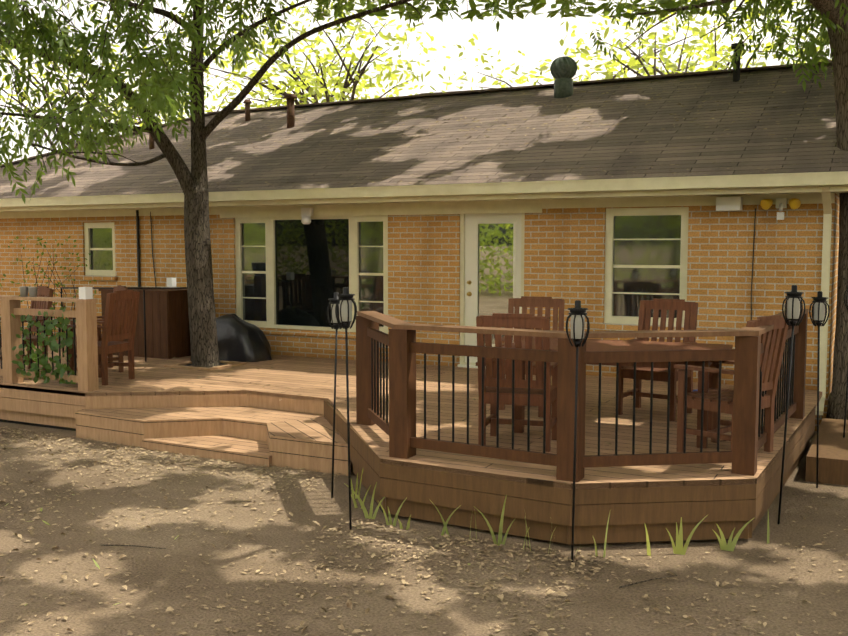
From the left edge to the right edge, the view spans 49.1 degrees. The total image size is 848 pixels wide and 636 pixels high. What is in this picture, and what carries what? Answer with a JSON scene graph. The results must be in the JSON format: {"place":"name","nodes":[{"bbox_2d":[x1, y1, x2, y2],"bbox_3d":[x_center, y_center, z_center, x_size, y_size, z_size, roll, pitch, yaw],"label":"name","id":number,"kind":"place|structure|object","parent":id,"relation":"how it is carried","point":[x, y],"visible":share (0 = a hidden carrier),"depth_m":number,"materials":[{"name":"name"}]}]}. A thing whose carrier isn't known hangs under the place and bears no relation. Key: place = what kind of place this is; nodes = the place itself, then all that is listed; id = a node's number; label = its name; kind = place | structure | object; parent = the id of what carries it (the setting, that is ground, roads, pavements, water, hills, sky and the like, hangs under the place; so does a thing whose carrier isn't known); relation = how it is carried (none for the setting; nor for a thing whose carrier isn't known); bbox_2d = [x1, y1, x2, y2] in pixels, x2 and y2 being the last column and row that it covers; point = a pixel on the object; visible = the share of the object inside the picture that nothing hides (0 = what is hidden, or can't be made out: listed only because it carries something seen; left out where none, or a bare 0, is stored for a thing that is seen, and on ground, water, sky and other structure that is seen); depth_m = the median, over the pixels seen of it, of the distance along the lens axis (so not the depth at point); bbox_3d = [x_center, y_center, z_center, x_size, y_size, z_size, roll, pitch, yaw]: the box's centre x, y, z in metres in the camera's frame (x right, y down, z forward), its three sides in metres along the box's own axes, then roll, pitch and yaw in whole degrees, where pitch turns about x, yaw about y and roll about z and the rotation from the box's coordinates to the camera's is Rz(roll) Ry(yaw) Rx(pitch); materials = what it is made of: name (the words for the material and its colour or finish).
{"place":"outdoors","nodes":[
{"label":"outdoors","id":0,"kind":"place"},
{"bbox_2d":[0,0,830,163],"bbox_3d":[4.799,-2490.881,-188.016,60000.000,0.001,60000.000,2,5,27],"label":"sky","id":1,"kind":"structure","parent":0,"point":[534,39],"depth_m":11689.06,"materials":[{"name":"white"}]},
{"bbox_2d":[0,193,838,431],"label":"brick house walls","id":2,"kind":"structure","parent":0,"point":[564,253],"depth_m":11.53,"materials":[{"name":"brick"}]},
{"bbox_2d":[0,61,847,198],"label":"house roof","id":3,"kind":"structure","parent":2,"relation":"on","point":[760,150],"depth_m":13.18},
{"bbox_2d":[149,93,296,148],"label":"roof vent pipes","id":4,"kind":"object","parent":3,"relation":"on","point":[290,97],"visible":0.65,"depth_m":16.07,"materials":[{"name":"brown metal"}]},
{"bbox_2d":[2,157,842,195],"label":"roof edge leaves","id":5,"kind":"object","parent":3,"relation":"on","point":[410,182],"visible":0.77,"depth_m":11.88,"materials":[{"name":"plant"}]},
{"bbox_2d":[12,67,841,194],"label":"fallen leaves","id":6,"kind":"object","parent":3,"relation":"on","point":[823,76],"visible":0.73,"depth_m":13.75,"materials":[{"name":"plant"}]},
{"bbox_2d":[550,56,576,97],"bbox_3d":[2.203,-3.759,14.630,0.426,0.697,0.419,2,5,27],"label":"roof turbine vent","id":7,"kind":"object","parent":3,"relation":"on","point":[563,69],"visible":0.96,"depth_m":14.50,"materials":[{"name":"metal"}]},
{"bbox_2d":[731,41,744,81],"bbox_3d":[4.575,-3.723,13.533,0.183,0.616,0.100,2,5,27],"label":"vent pipe","id":8,"kind":"object","parent":3,"relation":"on","point":[736,75],"visible":0.5,"depth_m":13.51,"materials":[{"name":"black metal"}]},
{"bbox_2d":[0,422,847,635],"bbox_3d":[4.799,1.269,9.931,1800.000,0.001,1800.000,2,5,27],"label":"ground","id":9,"kind":"structure","parent":0,"point":[167,579],"depth_m":5.92,"materials":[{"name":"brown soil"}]},
{"bbox_2d":[0,3,255,154],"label":"tree foliage","id":10,"kind":"object","parent":9,"relation":"on","point":[53,88],"depth_m":41.37,"materials":[{"name":"green plant"}]},
{"bbox_2d":[0,385,327,427],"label":"deck fascia","id":11,"kind":"structure","parent":9,"relation":"on","point":[29,405],"depth_m":10.11,"materials":[{"name":"brown wood"}]},
{"bbox_2d":[64,43,330,131],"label":"tree foliage","id":12,"kind":"object","parent":9,"relation":"on","point":[241,107],"depth_m":57.27,"materials":[{"name":"green plant"}]},
{"bbox_2d":[75,406,350,475],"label":"deck steps","id":13,"kind":"structure","parent":9,"relation":"on","point":[235,438],"depth_m":9.35,"materials":[{"name":"brown wood"}]},
{"bbox_2d":[75,413,347,460],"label":"deck step joints","id":14,"kind":"object","parent":13,"relation":"on","point":[212,450],"visible":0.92,"depth_m":9.13,"materials":[{"name":"brown wood"}]},
{"bbox_2d":[5,494,469,605],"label":"stones","id":15,"kind":"object","parent":9,"relation":"on","point":[95,562],"visible":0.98,"depth_m":5.88,"materials":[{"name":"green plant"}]},
{"bbox_2d":[0,0,508,366],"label":"pecan tree","id":16,"kind":"object","parent":9,"relation":"on","point":[163,96],"depth_m":10.11,"materials":[{"name":"plant"}]},
{"bbox_2d":[155,0,437,107],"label":"tree foliage","id":17,"kind":"object","parent":9,"relation":"on","point":[306,75],"depth_m":33.14,"materials":[{"name":"green plant"}]},
{"bbox_2d":[160,0,505,109],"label":"tree foliage","id":18,"kind":"object","parent":9,"relation":"on","point":[312,45],"depth_m":41.69,"materials":[{"name":"green plant"}]},
{"bbox_2d":[327,292,343,497],"bbox_3d":[-0.698,0.704,7.456,0.147,1.820,0.147,0,5,4],"label":"tiki torch","id":19,"kind":"object","parent":9,"relation":"on","point":[332,304],"visible":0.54,"depth_m":7.42,"materials":[{"name":"black metal"}]},
{"bbox_2d":[335,287,356,530],"bbox_3d":[-0.551,0.689,6.625,0.147,1.820,0.147,-4,6,-40],"label":"tiki torch","id":20,"kind":"object","parent":9,"relation":"on","point":[346,299],"visible":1,"depth_m":6.57,"materials":[{"name":"black metal"}]},
{"bbox_2d":[0,419,738,544],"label":"deck underside","id":21,"kind":"object","parent":9,"relation":"on","point":[40,425],"visible":0.12,"depth_m":10.32,"materials":[{"name":"black"}]},
{"bbox_2d":[0,340,821,489],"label":"deck floor","id":22,"kind":"structure","parent":21,"relation":"on","point":[289,375],"depth_m":8.86,"materials":[{"name":"brown wood"}]},
{"bbox_2d":[0,286,53,370],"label":"chair","id":23,"kind":"object","parent":22,"relation":"on","point":[44,291],"visible":0.25,"depth_m":11.56,"materials":[{"name":"brown wood"}]},
{"bbox_2d":[0,236,95,343],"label":"shrub","id":24,"kind":"object","parent":22,"relation":"on","point":[56,284],"depth_m":14.72,"materials":[{"name":"green plant"}]},
{"bbox_2d":[0,299,98,391],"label":"railing posts","id":25,"kind":"object","parent":22,"relation":"on","point":[87,345],"visible":0.82,"depth_m":10.11,"materials":[{"name":"brown wood"}]},
{"bbox_2d":[0,307,77,382],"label":"railing rails","id":26,"kind":"object","parent":25,"relation":"attached to","point":[34,312],"visible":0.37,"depth_m":10.36,"materials":[{"name":"brown wood"}]},
{"bbox_2d":[0,316,75,374],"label":"railing balusters","id":27,"kind":"object","parent":26,"relation":"attached to","point":[44,345],"visible":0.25,"depth_m":10.40,"materials":[{"name":"black metal"}]},
{"bbox_2d":[11,306,75,383],"bbox_3d":[-4.225,0.296,10.369,0.894,0.871,0.368,2,5,27],"label":"climbing plant","id":28,"kind":"object","parent":27,"relation":"attached to","point":[61,369],"visible":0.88,"depth_m":10.30,"materials":[{"name":"green plant"}]},
{"bbox_2d":[0,295,96,302],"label":"railing cap","id":29,"kind":"object","parent":25,"relation":"on","point":[57,299],"visible":1,"depth_m":10.24,"materials":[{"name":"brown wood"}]},
{"bbox_2d":[19,286,37,296],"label":"pots","id":30,"kind":"object","parent":29,"relation":"on","point":[25,289],"visible":1,"depth_m":10.45,"materials":[{"name":"grey ceramic"}]},
{"bbox_2d":[79,278,175,298],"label":"post cap lights","id":31,"kind":"object","parent":29,"relation":"on","point":[85,292],"depth_m":10.04,"materials":[{"name":"white"}]},
{"bbox_2d":[68,285,129,371],"bbox_3d":[-4.079,0.136,11.655,0.625,1.067,0.605,-3,5,-33],"label":"chair","id":32,"kind":"object","parent":22,"relation":"on","point":[111,358],"visible":0.17,"depth_m":11.58,"materials":[{"name":"brown wood"}]},
{"bbox_2d":[67,290,139,385],"bbox_3d":[-3.723,0.206,10.774,0.625,1.067,0.605,1,5,17],"label":"chair","id":33,"kind":"object","parent":22,"relation":"on","point":[109,343],"visible":0.79,"depth_m":10.67,"materials":[{"name":"brown wood"}]},
{"bbox_2d":[60,287,190,361],"bbox_3d":[-4.168,0.074,12.783,1.988,1.010,0.235,1,5,12],"label":"metal rail","id":34,"kind":"object","parent":22,"relation":"on","point":[61,288],"visible":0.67,"depth_m":12.61,"materials":[{"name":"black metal"}]},
{"bbox_2d":[98,289,190,358],"bbox_3d":[-3.873,-0.021,13.415,1.510,1.100,0.710,2,5,27],"label":"storage cabinet","id":35,"kind":"object","parent":22,"relation":"on","point":[167,326],"visible":0.4,"depth_m":13.03,"materials":[{"name":"brown wood"}]},
{"bbox_2d":[164,360,246,370],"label":"tree opening trim","id":36,"kind":"structure","parent":22,"relation":"on","point":[229,364],"depth_m":12.04,"materials":[{"name":"brown wood"}]},
{"bbox_2d":[216,314,271,361],"bbox_3d":[-2.545,0.261,12.905,0.933,0.620,0.626,2,5,27],"label":"grill cover","id":37,"kind":"object","parent":22,"relation":"on","point":[240,339],"visible":0.79,"depth_m":12.68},
{"bbox_2d":[51,353,783,465],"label":"deck fallen leaves","id":38,"kind":"object","parent":22,"relation":"on","point":[388,372],"visible":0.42,"depth_m":10.65,"materials":[{"name":"brown plant"}]},
{"bbox_2d":[476,313,557,451],"bbox_3d":[0.754,0.476,7.368,0.605,1.067,0.625,1,5,16],"label":"deck chair","id":39,"kind":"object","parent":22,"relation":"on","point":[515,320],"visible":0.71,"depth_m":7.14,"materials":[{"name":"brown wood"}]},
{"bbox_2d":[499,296,564,409],"bbox_3d":[1.063,0.338,9.105,0.605,1.067,0.625,1,5,14],"label":"wooden chair","id":40,"kind":"object","parent":22,"relation":"on","point":[524,303],"visible":0.29,"depth_m":9.30,"materials":[{"name":"brown wood"}]},
{"bbox_2d":[356,313,807,481],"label":"railing posts","id":41,"kind":"object","parent":22,"relation":"on","point":[402,394],"visible":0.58,"depth_m":6.43,"materials":[{"name":"brown wood"}]},
{"bbox_2d":[367,325,798,467],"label":"deck rails","id":42,"kind":"object","parent":41,"relation":"attached to","point":[614,460],"visible":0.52,"depth_m":6.42,"materials":[{"name":"brown wood"}]},
{"bbox_2d":[371,335,794,455],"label":"railing balusters","id":43,"kind":"object","parent":42,"relation":"attached to","point":[779,398],"visible":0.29,"depth_m":6.63,"materials":[{"name":"black metal"}]},
{"bbox_2d":[357,309,808,338],"bbox_3d":[1.559,0.028,7.332,4.141,0.033,2.241,0,5,-5],"label":"railing cap","id":44,"kind":"object","parent":41,"relation":"on","point":[386,320],"visible":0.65,"depth_m":6.39,"materials":[{"name":"brown wood"}]},
{"bbox_2d":[502,337,732,448],"bbox_3d":[1.645,0.602,7.910,1.780,0.731,1.000,2,5,23],"label":"deck table","id":45,"kind":"object","parent":22,"relation":"on","point":[601,345],"visible":0.38,"depth_m":7.80,"materials":[{"name":"brown wood"}]},
{"bbox_2d":[618,298,697,420],"bbox_3d":[2.191,0.368,8.734,0.605,1.067,0.625,3,6,35],"label":"wooden chair","id":46,"kind":"object","parent":22,"relation":"on","point":[680,306],"visible":0.46,"depth_m":8.79,"materials":[{"name":"brown wood"}]},
{"bbox_2d":[674,315,787,451],"bbox_3d":[2.344,0.499,7.080,0.605,1.067,0.625,-4,6,-43],"label":"deck chair","id":47,"kind":"object","parent":22,"relation":"on","point":[773,342],"visible":0.48,"depth_m":7.03,"materials":[{"name":"brown wood"}]},
{"bbox_2d":[324,400,815,544],"bbox_3d":[1.340,1.193,7.808,4.940,0.428,3.255,0,5,3],"label":"deck skirting","id":48,"kind":"object","parent":21,"relation":"on","point":[658,510],"visible":0.9,"depth_m":6.37,"materials":[{"name":"brown wood"}]},
{"bbox_2d":[100,544,676,587],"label":"fallen twigs","id":49,"kind":"object","parent":9,"relation":"on","point":[165,548],"visible":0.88,"depth_m":5.73,"materials":[{"name":"brown wood"}]},
{"bbox_2d":[0,171,847,414],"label":"house trim","id":50,"kind":"structure","parent":9,"relation":"on","point":[823,188],"depth_m":11.38,"materials":[{"name":"beige paint"}]},
{"bbox_2d":[84,207,688,364],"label":"window frames","id":51,"kind":"structure","parent":50,"relation":"attached to","point":[354,246],"depth_m":12.60,"materials":[{"name":"paint"}]},
{"bbox_2d":[275,219,348,326],"bbox_3d":[-1.581,-0.635,13.129,1.270,1.510,0.001,2,5,27],"label":"window glass","id":52,"kind":"object","parent":51,"relation":"attached to","point":[312,266],"visible":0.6,"depth_m":13.15,"materials":[{"name":"black glass"}]},
{"bbox_2d":[90,215,680,326],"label":"window panes","id":53,"kind":"structure","parent":51,"relation":"attached to","point":[648,252],"depth_m":11.15,"materials":[{"name":"glass"}]},
{"bbox_2d":[136,208,755,319],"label":"wall pipes","id":54,"kind":"object","parent":50,"relation":"attached to","point":[138,247],"depth_m":14.38,"materials":[{"name":"grey metal"}]},
{"bbox_2d":[458,213,521,368],"bbox_3d":[0.870,-0.353,11.855,0.900,2.010,0.140,2,5,27],"label":"back door","id":55,"kind":"structure","parent":50,"relation":"attached to","point":[472,221],"depth_m":11.96,"materials":[{"name":"beige paint"}]},
{"bbox_2d":[467,280,471,295],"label":"door knobs","id":56,"kind":"object","parent":55,"relation":"attached to","point":[469,293],"depth_m":11.98,"materials":[{"name":"gold metal"}]},
{"bbox_2d":[478,223,512,343],"bbox_3d":[0.920,-0.435,11.870,0.520,1.570,0.001,2,5,27],"label":"door glass","id":57,"kind":"object","parent":55,"relation":"attached to","point":[495,267],"visible":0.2,"depth_m":11.86,"materials":[{"name":"glass"}]},
{"bbox_2d":[301,197,786,223],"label":"outdoor light fixtures","id":58,"kind":"object","parent":50,"relation":"attached to","point":[728,203],"depth_m":10.27,"materials":[{"name":"white paint"}]},
{"bbox_2d":[760,198,800,209],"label":"floodlights","id":59,"kind":"object","parent":50,"relation":"attached to","point":[794,204],"visible":1,"depth_m":10.04,"materials":[{"name":"yellow"}]},
{"bbox_2d":[0,432,847,635],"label":"dry leaves","id":60,"kind":"object","parent":9,"relation":"on","point":[367,610],"visible":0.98,"depth_m":5.87,"materials":[{"name":"brown plant"}]},
{"bbox_2d":[344,470,768,557],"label":"grass tufts","id":61,"kind":"object","parent":9,"relation":"on","point":[679,548],"visible":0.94,"depth_m":6.32,"materials":[{"name":"green plant"}]},
{"bbox_2d":[566,300,589,561],"bbox_3d":[0.971,0.795,5.922,0.147,1.820,0.147,-4,6,-40],"label":"tiki torch","id":62,"kind":"object","parent":9,"relation":"on","point":[577,314],"visible":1,"depth_m":5.85,"materials":[{"name":"black metal"}]},
{"bbox_2d":[421,2,774,90],"bbox_3d":[7.855,-7.039,38.897,13.901,12.448,13.385,2,5,27],"label":"tree foliage","id":63,"kind":"object","parent":9,"relation":"on","point":[523,77],"depth_m":37.35,"materials":[{"name":"green plant"}]},
{"bbox_2d":[514,0,822,83],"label":"tree foliage","id":64,"kind":"object","parent":9,"relation":"on","point":[633,62],"depth_m":30.10,"materials":[{"name":"green plant"}]},
{"bbox_2d":[559,0,847,419],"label":"tree","id":65,"kind":"object","parent":9,"relation":"on","point":[800,27],"depth_m":10.00,"materials":[{"name":"green plant"}]},
{"bbox_2d":[309,0,814,21],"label":"overhead canopy leaves","id":66,"kind":"object","parent":65,"relation":"on","point":[537,6],"visible":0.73,"depth_m":15.76,"materials":[{"name":"green plant"}]},
{"bbox_2d":[667,13,831,72],"bbox_3d":[17.818,-7.504,34.819,15.655,14.007,13.687,2,5,27],"label":"tree foliage","id":67,"kind":"object","parent":9,"relation":"on","point":[703,31],"depth_m":33.74,"materials":[{"name":"green plant"}]},
{"bbox_2d":[777,285,805,523],"bbox_3d":[2.660,0.671,6.732,0.147,1.820,0.147,0,5,4],"label":"tiki torch","id":68,"kind":"object","parent":9,"relation":"on","point":[793,309],"visible":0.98,"depth_m":6.68,"materials":[{"name":"black metal"}]},
{"bbox_2d":[809,291,829,487],"bbox_3d":[3.307,0.685,7.816,0.147,1.820,0.147,0,5,4],"label":"tiki torch","id":69,"kind":"object","parent":9,"relation":"on","point":[819,310],"visible":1,"depth_m":7.76,"materials":[{"name":"black metal"}]},
{"bbox_2d":[806,418,847,485],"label":"side platform","id":70,"kind":"structure","parent":9,"relation":"on","point":[833,458],"depth_m":8.07,"materials":[{"name":"brown wood"}]},
{"bbox_2d":[843,285,847,437],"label":"tiki torch","id":71,"kind":"object","parent":9,"relation":"on","point":[847,372],"visible":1,"depth_m":8.77,"materials":[{"name":"black metal"}]}
]}

